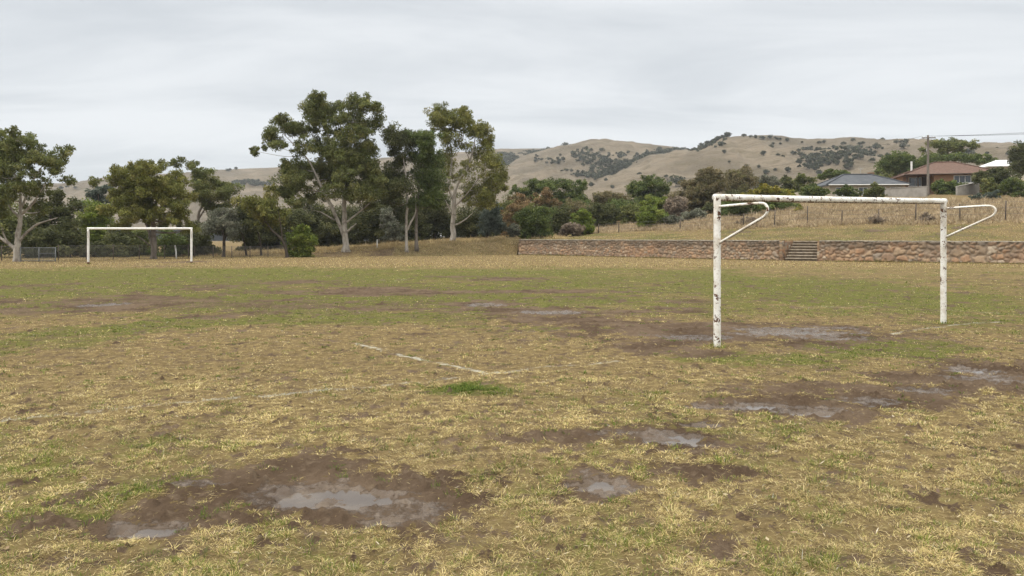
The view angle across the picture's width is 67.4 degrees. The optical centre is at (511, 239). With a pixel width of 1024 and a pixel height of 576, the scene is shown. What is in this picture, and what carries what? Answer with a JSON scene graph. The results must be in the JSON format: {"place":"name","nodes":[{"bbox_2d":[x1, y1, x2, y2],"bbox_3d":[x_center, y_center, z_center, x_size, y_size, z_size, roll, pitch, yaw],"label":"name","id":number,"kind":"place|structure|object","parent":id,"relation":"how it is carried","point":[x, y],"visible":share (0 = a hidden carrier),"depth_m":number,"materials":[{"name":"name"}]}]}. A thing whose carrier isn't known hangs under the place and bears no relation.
{"place":"outdoors","nodes":[
{"label":"outdoors","id":0,"kind":"place"},
{"bbox_2d":[7,148,542,240],"bbox_3d":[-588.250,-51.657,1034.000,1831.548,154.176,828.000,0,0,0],"label":"hill","id":1,"kind":"structure","parent":0,"point":[261,174],"depth_m":851.15,"materials":[{"name":"beige plant"}]},
{"bbox_2d":[231,178,272,185],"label":"hillside scrub","id":2,"kind":"object","parent":1,"relation":"on","point":[250,182],"visible":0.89,"depth_m":824.91,"materials":[{"name":"green plant"}]},
{"bbox_2d":[492,147,549,164],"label":"hillside scrub","id":3,"kind":"object","parent":1,"relation":"on","point":[511,157],"visible":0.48,"depth_m":914.93,"materials":[{"name":"green plant"}]},
{"bbox_2d":[389,238,519,256],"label":"bank grass","id":4,"kind":"structure","parent":0,"point":[451,249],"depth_m":82.82,"materials":[{"name":"plant"}]},
{"bbox_2d":[0,220,1023,575],"bbox_3d":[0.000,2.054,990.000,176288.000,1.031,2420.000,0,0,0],"label":"field","id":5,"kind":"structure","parent":0,"point":[420,502],"depth_m":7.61,"materials":[{"name":"plant"}]},
{"bbox_2d":[20,247,55,261],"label":"gate","id":6,"kind":"structure","parent":5,"relation":"on","point":[46,252],"depth_m":57.48,"materials":[{"name":"grey metal"}]},
{"bbox_2d":[0,125,103,261],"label":"gum tree","id":7,"kind":"object","parent":5,"relation":"on","point":[16,159],"visible":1,"depth_m":56.92,"materials":[{"name":"green plant"}]},
{"bbox_2d":[58,244,188,259],"bbox_3d":[-32.632,1.155,65.000,10.068,1.530,0.075,0,0,-37],"label":"chain link fence","id":8,"kind":"object","parent":5,"relation":"on","point":[117,253],"visible":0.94,"depth_m":64.83,"materials":[{"name":"metal"}]},
{"bbox_2d":[87,227,192,263],"bbox_3d":[-25.062,0.556,51.744,6.645,2.827,0.369,0,0,-11],"label":"football goal","id":9,"kind":"object","parent":5,"relation":"on","point":[115,228],"visible":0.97,"depth_m":51.78,"materials":[{"name":"white paint"}]},
{"bbox_2d":[116,527,176,538],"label":"puddle","id":10,"kind":"object","parent":5,"relation":"on","point":[152,532],"visible":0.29,"depth_m":4.31,"materials":[{"name":"liquid"}]},
{"bbox_2d":[95,158,201,258],"bbox_3d":[-31.177,-2.629,65.836,8.147,9.107,6.087,0,0,0],"label":"gum tree","id":11,"kind":"object","parent":5,"relation":"on","point":[141,190],"visible":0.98,"depth_m":64.77,"materials":[{"name":"green plant"}]},
{"bbox_2d":[230,183,291,257],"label":"tree","id":12,"kind":"object","parent":5,"relation":"on","point":[267,210],"visible":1,"depth_m":70.89,"materials":[{"name":"green plant"}]},
{"bbox_2d":[278,489,392,509],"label":"puddle","id":13,"kind":"object","parent":5,"relation":"on","point":[353,500],"visible":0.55,"depth_m":4.86,"materials":[{"name":"liquid"}]},
{"bbox_2d":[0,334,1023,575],"bbox_3d":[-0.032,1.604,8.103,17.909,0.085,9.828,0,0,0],"label":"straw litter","id":14,"kind":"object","parent":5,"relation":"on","point":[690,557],"visible":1,"depth_m":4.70,"materials":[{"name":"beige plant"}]},
{"bbox_2d":[580,479,626,491],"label":"puddle","id":15,"kind":"object","parent":5,"relation":"on","point":[604,486],"visible":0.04,"depth_m":5.12,"materials":[{"name":"liquid"}]},
{"bbox_2d":[645,435,709,446],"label":"puddle","id":16,"kind":"object","parent":5,"relation":"on","point":[692,441],"visible":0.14,"depth_m":6.29,"materials":[{"name":"liquid"}]},
{"bbox_2d":[750,330,840,336],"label":"puddle","id":17,"kind":"object","parent":5,"relation":"on","point":[803,332],"visible":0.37,"depth_m":13.52,"materials":[{"name":"liquid"}]},
{"bbox_2d":[712,194,996,346],"bbox_3d":[5.992,0.581,12.916,6.263,2.778,1.033,0,0,-31],"label":"football goal","id":18,"kind":"object","parent":5,"relation":"on","point":[717,199],"visible":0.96,"depth_m":12.59,"materials":[{"name":"white paint"}]},
{"bbox_2d":[0,0,1023,183],"label":"sky","id":19,"kind":"structure","parent":0,"point":[119,82],"materials":[{"name":"white"}]},
{"bbox_2d":[2,195,1023,257],"bbox_3d":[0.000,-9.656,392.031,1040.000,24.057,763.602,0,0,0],"label":"grass slope","id":20,"kind":"structure","parent":0,"point":[822,232],"depth_m":70.77,"materials":[{"name":"beige plant"}]},
{"bbox_2d":[0,198,31,256],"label":"shrub","id":21,"kind":"object","parent":20,"relation":"on","point":[8,225],"visible":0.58,"depth_m":69.79,"materials":[{"name":"green plant"}]},
{"bbox_2d":[21,224,74,257],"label":"shrub","id":22,"kind":"object","parent":20,"relation":"on","point":[44,238],"visible":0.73,"depth_m":69.09,"materials":[{"name":"green plant"}]},
{"bbox_2d":[21,187,84,255],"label":"tree","id":23,"kind":"object","parent":20,"relation":"on","point":[57,197],"visible":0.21,"depth_m":73.67,"materials":[{"name":"green plant"}]},
{"bbox_2d":[45,216,99,257],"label":"shrub","id":24,"kind":"object","parent":20,"relation":"on","point":[77,239],"visible":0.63,"depth_m":71.29,"materials":[{"name":"green plant"}]},
{"bbox_2d":[74,197,115,243],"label":"tree","id":25,"kind":"object","parent":20,"relation":"on","point":[89,215],"visible":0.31,"depth_m":81.62,"materials":[{"name":"green plant"}]},
{"bbox_2d":[78,184,114,226],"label":"tree","id":26,"kind":"object","parent":20,"relation":"on","point":[95,193],"visible":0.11,"depth_m":99.77,"materials":[{"name":"green plant"}]},
{"bbox_2d":[89,225,146,256],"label":"shrub","id":27,"kind":"object","parent":20,"relation":"on","point":[115,237],"visible":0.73,"depth_m":73.14,"materials":[{"name":"green plant"}]},
{"bbox_2d":[126,227,158,254],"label":"shrub","id":28,"kind":"object","parent":20,"relation":"on","point":[141,233],"visible":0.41,"depth_m":75.00,"materials":[{"name":"green plant"}]},
{"bbox_2d":[146,227,199,256],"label":"shrub","id":29,"kind":"object","parent":20,"relation":"on","point":[172,239],"visible":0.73,"depth_m":73.86,"materials":[{"name":"green plant"}]},
{"bbox_2d":[179,220,221,255],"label":"shrub","id":30,"kind":"object","parent":20,"relation":"on","point":[200,241],"visible":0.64,"depth_m":75.89,"materials":[{"name":"green plant"}]},
{"bbox_2d":[164,155,244,224],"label":"gum tree","id":31,"kind":"object","parent":20,"relation":"on","point":[205,189],"visible":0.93,"depth_m":83.28,"materials":[{"name":"green plant"}]},
{"bbox_2d":[199,206,247,256],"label":"tree","id":32,"kind":"object","parent":20,"relation":"on","point":[221,218],"visible":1,"depth_m":72.89,"materials":[{"name":"green plant"}]},
{"bbox_2d":[194,246,284,257],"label":"chain link fence","id":33,"kind":"object","parent":20,"relation":"on","point":[235,252],"visible":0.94,"depth_m":70.17,"materials":[{"name":"metal"}]},
{"bbox_2d":[227,205,262,255],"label":"tree","id":34,"kind":"object","parent":20,"relation":"on","point":[247,221],"visible":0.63,"depth_m":74.50,"materials":[{"name":"green plant"}]},
{"bbox_2d":[227,207,315,251],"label":"tree","id":35,"kind":"object","parent":20,"relation":"on","point":[268,239],"visible":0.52,"depth_m":87.75,"materials":[{"name":"green plant"}]},
{"bbox_2d":[280,223,318,257],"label":"shrub","id":36,"kind":"object","parent":20,"relation":"on","point":[300,241],"visible":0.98,"depth_m":71.36,"materials":[{"name":"green plant"}]},
{"bbox_2d":[248,89,395,251],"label":"gum tree","id":37,"kind":"object","parent":20,"relation":"on","point":[351,162],"visible":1,"depth_m":75.74,"materials":[{"name":"green plant"}]},
{"bbox_2d":[288,200,372,247],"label":"tree","id":38,"kind":"object","parent":20,"relation":"on","point":[325,229],"visible":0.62,"depth_m":92.11,"materials":[{"name":"green plant"}]},
{"bbox_2d":[174,233,569,256],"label":"dry grass","id":39,"kind":"structure","parent":20,"relation":"on","point":[332,248],"depth_m":82.48,"materials":[{"name":"beige plant"}]},
{"bbox_2d":[355,198,400,244],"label":"tree","id":40,"kind":"object","parent":20,"relation":"on","point":[371,216],"visible":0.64,"depth_m":93.47,"materials":[{"name":"green plant"}]},
{"bbox_2d":[376,206,404,243],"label":"shrub","id":41,"kind":"object","parent":20,"relation":"on","point":[393,230],"visible":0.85,"depth_m":90.52,"materials":[{"name":"green plant"}]},
{"bbox_2d":[378,121,421,251],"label":"gum tree","id":42,"kind":"object","parent":20,"relation":"on","point":[398,183],"visible":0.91,"depth_m":78.21,"materials":[{"name":"green plant"}]},
{"bbox_2d":[379,193,433,241],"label":"tree","id":43,"kind":"object","parent":20,"relation":"on","point":[399,215],"visible":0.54,"depth_m":96.09,"materials":[{"name":"green plant"}]},
{"bbox_2d":[400,129,453,251],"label":"gum tree","id":44,"kind":"object","parent":20,"relation":"on","point":[430,195],"visible":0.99,"depth_m":79.46,"materials":[{"name":"green plant"}]},
{"bbox_2d":[410,195,457,240],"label":"tree","id":45,"kind":"object","parent":20,"relation":"on","point":[441,221],"visible":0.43,"depth_m":98.27,"materials":[{"name":"green plant"}]},
{"bbox_2d":[422,101,509,240],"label":"gum tree","id":46,"kind":"object","parent":20,"relation":"on","point":[441,117],"visible":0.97,"depth_m":85.10,"materials":[{"name":"green plant"}]},
{"bbox_2d":[455,205,497,237],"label":"tree","id":47,"kind":"object","parent":20,"relation":"on","point":[467,227],"visible":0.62,"depth_m":96.11,"materials":[{"name":"green plant"}]},
{"bbox_2d":[475,200,506,238],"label":"tree","id":48,"kind":"object","parent":20,"relation":"on","point":[491,219],"visible":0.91,"depth_m":91.25,"materials":[{"name":"green plant"}]},
{"bbox_2d":[497,222,520,236],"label":"shrub","id":49,"kind":"object","parent":20,"relation":"on","point":[513,230],"visible":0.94,"depth_m":92.59,"materials":[{"name":"green plant"}]},
{"bbox_2d":[494,193,537,235],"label":"shrub","id":50,"kind":"object","parent":20,"relation":"on","point":[506,203],"visible":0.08,"depth_m":116.07,"materials":[{"name":"green plant"}]},
{"bbox_2d":[500,192,532,236],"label":"shrub","id":51,"kind":"object","parent":20,"relation":"on","point":[521,201],"visible":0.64,"depth_m":103.47,"materials":[{"name":"brown plant"}]},
{"bbox_2d":[511,203,557,238],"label":"shrub","id":52,"kind":"object","parent":20,"relation":"on","point":[530,219],"visible":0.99,"depth_m":88.12,"materials":[{"name":"green plant"}]},
{"bbox_2d":[531,187,562,223],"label":"shrub","id":53,"kind":"object","parent":20,"relation":"on","point":[545,199],"visible":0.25,"depth_m":105.53,"materials":[{"name":"brown plant"}]},
{"bbox_2d":[508,177,590,207],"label":"tree","id":54,"kind":"object","parent":20,"relation":"on","point":[565,186],"visible":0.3,"depth_m":121.52,"materials":[{"name":"green plant"}]},
{"bbox_2d":[548,204,571,234],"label":"shrub","id":55,"kind":"object","parent":20,"relation":"on","point":[561,217],"visible":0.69,"depth_m":96.55,"materials":[{"name":"green plant"}]},
{"bbox_2d":[557,222,585,236],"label":"shrub","id":56,"kind":"object","parent":20,"relation":"on","point":[574,229],"visible":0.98,"depth_m":89.69,"materials":[{"name":"brown plant"}]},
{"bbox_2d":[563,197,598,224],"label":"shrub","id":57,"kind":"object","parent":20,"relation":"on","point":[575,207],"visible":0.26,"depth_m":112.69,"materials":[{"name":"green plant"}]},
{"bbox_2d":[570,208,595,234],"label":"shrub","id":58,"kind":"object","parent":20,"relation":"on","point":[583,217],"visible":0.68,"depth_m":92.17,"materials":[{"name":"green plant"}]},
{"bbox_2d":[585,201,621,226],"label":"shrub","id":59,"kind":"object","parent":20,"relation":"on","point":[603,215],"visible":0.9,"depth_m":106.84,"materials":[{"name":"green plant"}]},
{"bbox_2d":[590,190,631,220],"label":"shrub","id":60,"kind":"object","parent":20,"relation":"on","point":[602,198],"visible":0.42,"depth_m":123.56,"materials":[{"name":"green plant"}]},
{"bbox_2d":[607,197,640,221],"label":"shrub","id":61,"kind":"object","parent":20,"relation":"on","point":[620,203],"visible":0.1,"depth_m":115.16,"materials":[{"name":"green plant"}]},
{"bbox_2d":[617,202,639,224],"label":"shrub","id":62,"kind":"object","parent":20,"relation":"on","point":[628,209],"visible":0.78,"depth_m":105.72,"materials":[{"name":"green plant"}]},
{"bbox_2d":[625,174,671,205],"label":"tree","id":63,"kind":"object","parent":20,"relation":"on","point":[645,187],"visible":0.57,"depth_m":129.42,"materials":[{"name":"green plant"}]},
{"bbox_2d":[634,204,668,226],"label":"shrub","id":64,"kind":"object","parent":20,"relation":"on","point":[653,214],"visible":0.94,"depth_m":93.80,"materials":[{"name":"green plant"}]},
{"bbox_2d":[638,194,667,212],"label":"shrub","id":65,"kind":"object","parent":20,"relation":"on","point":[652,201],"visible":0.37,"depth_m":111.50,"materials":[{"name":"green plant"}]},
{"bbox_2d":[657,214,683,224],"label":"shrub","id":66,"kind":"object","parent":20,"relation":"on","point":[674,219],"visible":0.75,"depth_m":92.80,"materials":[{"name":"green plant"}]},
{"bbox_2d":[663,195,688,216],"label":"shrub","id":67,"kind":"object","parent":20,"relation":"on","point":[676,207],"visible":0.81,"depth_m":103.77,"materials":[{"name":"brown plant"}]},
{"bbox_2d":[657,187,695,213],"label":"shrub","id":68,"kind":"object","parent":20,"relation":"on","point":[675,193],"visible":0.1,"depth_m":113.46,"materials":[{"name":"brown plant"}]},
{"bbox_2d":[677,208,707,219],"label":"shrub","id":69,"kind":"object","parent":20,"relation":"on","point":[696,213],"visible":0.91,"depth_m":98.60,"materials":[{"name":"green plant"}]},
{"bbox_2d":[678,166,727,210],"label":"tree","id":70,"kind":"object","parent":20,"relation":"on","point":[701,189],"visible":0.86,"depth_m":110.35,"materials":[{"name":"green plant"}]},
{"bbox_2d":[700,188,748,210],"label":"shrub","id":71,"kind":"object","parent":20,"relation":"on","point":[708,205],"visible":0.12,"depth_m":107.95,"materials":[{"name":"green plant"}]},
{"bbox_2d":[721,164,758,193],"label":"tree","id":72,"kind":"object","parent":20,"relation":"on","point":[742,178],"visible":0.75,"depth_m":120.90,"materials":[{"name":"green plant"}]},
{"bbox_2d":[721,201,765,215],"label":"shrub","id":73,"kind":"object","parent":20,"relation":"on","point":[737,210],"visible":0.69,"depth_m":95.91,"materials":[{"name":"green plant"}]},
{"bbox_2d":[752,173,782,192],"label":"tree","id":74,"kind":"object","parent":20,"relation":"on","point":[773,180],"visible":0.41,"depth_m":127.61,"materials":[{"name":"green plant"}]},
{"bbox_2d":[741,183,795,195],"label":"shrub","id":75,"kind":"object","parent":20,"relation":"on","point":[762,189],"visible":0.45,"depth_m":104.53,"materials":[{"name":"green plant"}]},
{"bbox_2d":[520,238,1019,263],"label":"rim grass","id":76,"kind":"structure","parent":20,"relation":"on","point":[761,259],"depth_m":57.60,"materials":[{"name":"plant"}]},
{"bbox_2d":[518,239,1023,263],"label":"retaining wall","id":77,"kind":"structure","parent":20,"relation":"on","point":[1010,252],"depth_m":60.67,"materials":[{"name":"stone"}]},
{"bbox_2d":[761,202,799,209],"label":"shrub","id":78,"kind":"object","parent":20,"relation":"on","point":[777,205],"visible":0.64,"depth_m":98.95,"materials":[{"name":"green plant"}]},
{"bbox_2d":[779,174,794,194],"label":"tree","id":79,"kind":"object","parent":20,"relation":"on","point":[788,183],"visible":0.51,"depth_m":117.45,"materials":[{"name":"green plant"}]},
{"bbox_2d":[553,193,1023,232],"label":"tall grass","id":80,"kind":"structure","parent":20,"relation":"on","point":[980,212],"depth_m":82.62,"materials":[{"name":"beige plant"}]},
{"bbox_2d":[779,241,818,260],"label":"stone steps","id":81,"kind":"structure","parent":20,"relation":"on","point":[799,251],"depth_m":60.44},
{"bbox_2d":[791,173,817,192],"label":"shrub","id":82,"kind":"object","parent":20,"relation":"on","point":[800,179],"visible":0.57,"depth_m":129.47,"materials":[{"name":"green plant"}]},
{"bbox_2d":[598,201,1023,232],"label":"wire fence","id":83,"kind":"object","parent":20,"relation":"on","point":[807,212],"visible":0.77,"depth_m":74.67,"materials":[{"name":"grey metal"}]},
{"bbox_2d":[798,183,830,195],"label":"shrub","id":84,"kind":"object","parent":20,"relation":"on","point":[813,189],"visible":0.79,"depth_m":107.37,"materials":[{"name":"green plant"}]},
{"bbox_2d":[817,168,850,179],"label":"tree","id":85,"kind":"object","parent":20,"relation":"on","point":[830,173],"visible":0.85,"depth_m":149.53,"materials":[{"name":"green plant"}]},
{"bbox_2d":[832,184,862,196],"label":"shrub","id":86,"kind":"object","parent":20,"relation":"on","point":[845,190],"visible":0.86,"depth_m":107.27,"materials":[{"name":"green plant"}]},
{"bbox_2d":[795,169,910,196],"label":"house","id":87,"kind":"structure","parent":20,"relation":"on","point":[861,182],"depth_m":118.52,"materials":[{"name":"grey brick"}]},
{"bbox_2d":[859,182,887,197],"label":"shrub","id":88,"kind":"object","parent":20,"relation":"on","point":[875,190],"visible":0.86,"depth_m":106.15,"materials":[{"name":"green plant"}]},
{"bbox_2d":[873,150,924,175],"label":"tree","id":89,"kind":"object","parent":20,"relation":"on","point":[897,163],"visible":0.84,"depth_m":163.66,"materials":[{"name":"green plant"}]},
{"bbox_2d":[885,186,927,196],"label":"garden wall","id":90,"kind":"structure","parent":20,"relation":"on","point":[919,191],"depth_m":110.56,"materials":[{"name":"beige concrete"}]},
{"bbox_2d":[922,135,935,195],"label":"power pole","id":91,"kind":"object","parent":20,"relation":"on","point":[927,151],"visible":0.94,"depth_m":111.85,"materials":[{"name":"wood"}]},
{"bbox_2d":[891,161,989,194],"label":"house","id":92,"kind":"structure","parent":20,"relation":"on","point":[950,171],"depth_m":129.09,"materials":[{"name":"orange brick"}]},
{"bbox_2d":[954,175,971,183],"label":"window","id":93,"kind":"structure","parent":92,"relation":"in","point":[960,178],"depth_m":127.41,"materials":[{"name":"white glass"}]},
{"bbox_2d":[929,178,968,194],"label":"shrub","id":94,"kind":"object","parent":20,"relation":"on","point":[942,186],"visible":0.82,"depth_m":117.18,"materials":[{"name":"green plant"}]},
{"bbox_2d":[918,137,980,155],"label":"tree","id":95,"kind":"object","parent":20,"relation":"on","point":[943,146],"visible":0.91,"depth_m":170.77,"materials":[{"name":"green plant"}]},
{"bbox_2d":[918,152,997,164],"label":"tree","id":96,"kind":"object","parent":20,"relation":"on","point":[976,158],"visible":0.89,"depth_m":160.59,"materials":[{"name":"green plant"}]},
{"bbox_2d":[955,183,979,194],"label":"water tank","id":97,"kind":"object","parent":20,"relation":"on","point":[969,189],"depth_m":113.84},
{"bbox_2d":[968,189,1001,199],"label":"shrub","id":98,"kind":"object","parent":20,"relation":"on","point":[993,194],"visible":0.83,"depth_m":95.37,"materials":[{"name":"green plant"}]},
{"bbox_2d":[979,177,1002,195],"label":"shrub","id":99,"kind":"object","parent":20,"relation":"on","point":[987,186],"visible":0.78,"depth_m":106.54,"materials":[{"name":"green plant"}]},
{"bbox_2d":[970,166,1022,194],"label":"shrub","id":100,"kind":"object","parent":20,"relation":"on","point":[999,174],"visible":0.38,"depth_m":111.68,"materials":[{"name":"green plant"}]},
{"bbox_2d":[980,160,1023,194],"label":"house","id":101,"kind":"structure","parent":20,"relation":"on","point":[997,163],"depth_m":147.49,"materials":[{"name":"white metal"}]},
{"bbox_2d":[998,176,1023,196],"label":"shrub","id":102,"kind":"object","parent":20,"relation":"on","point":[1013,186],"visible":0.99,"depth_m":103.66,"materials":[{"name":"green plant"}]},
{"bbox_2d":[1007,140,1023,178],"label":"tree","id":103,"kind":"object","parent":20,"relation":"on","point":[1016,157],"visible":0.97,"depth_m":134.29,"materials":[{"name":"green plant"}]},
{"bbox_2d":[401,139,677,237],"bbox_3d":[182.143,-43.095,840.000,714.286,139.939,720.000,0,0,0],"label":"hill","id":104,"kind":"structure","parent":0,"point":[521,170],"depth_m":697.27,"materials":[{"name":"beige plant"}]},
{"bbox_2d":[534,148,629,179],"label":"hillside scrub","id":105,"kind":"object","parent":104,"relation":"on","point":[606,160],"visible":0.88,"depth_m":660.18,"materials":[{"name":"green plant"}]},
{"bbox_2d":[590,146,686,177],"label":"hillside scrub","id":106,"kind":"object","parent":104,"relation":"on","point":[618,167],"visible":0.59,"depth_m":630.97,"materials":[{"name":"green plant"}]},
{"bbox_2d":[530,135,1016,207],"bbox_3d":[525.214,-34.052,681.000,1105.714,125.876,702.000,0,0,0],"label":"hill","id":107,"kind":"structure","parent":0,"point":[738,154],"depth_m":501.24,"materials":[{"name":"beige plant"}]},
{"bbox_2d":[687,135,728,151],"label":"hillside scrub","id":108,"kind":"object","parent":107,"relation":"on","point":[705,144],"visible":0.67,"depth_m":579.18,"materials":[{"name":"green plant"}]},
{"bbox_2d":[796,143,889,168],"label":"hillside scrub","id":109,"kind":"object","parent":107,"relation":"on","point":[817,163],"visible":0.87,"depth_m":474.72,"materials":[{"name":"green plant"}]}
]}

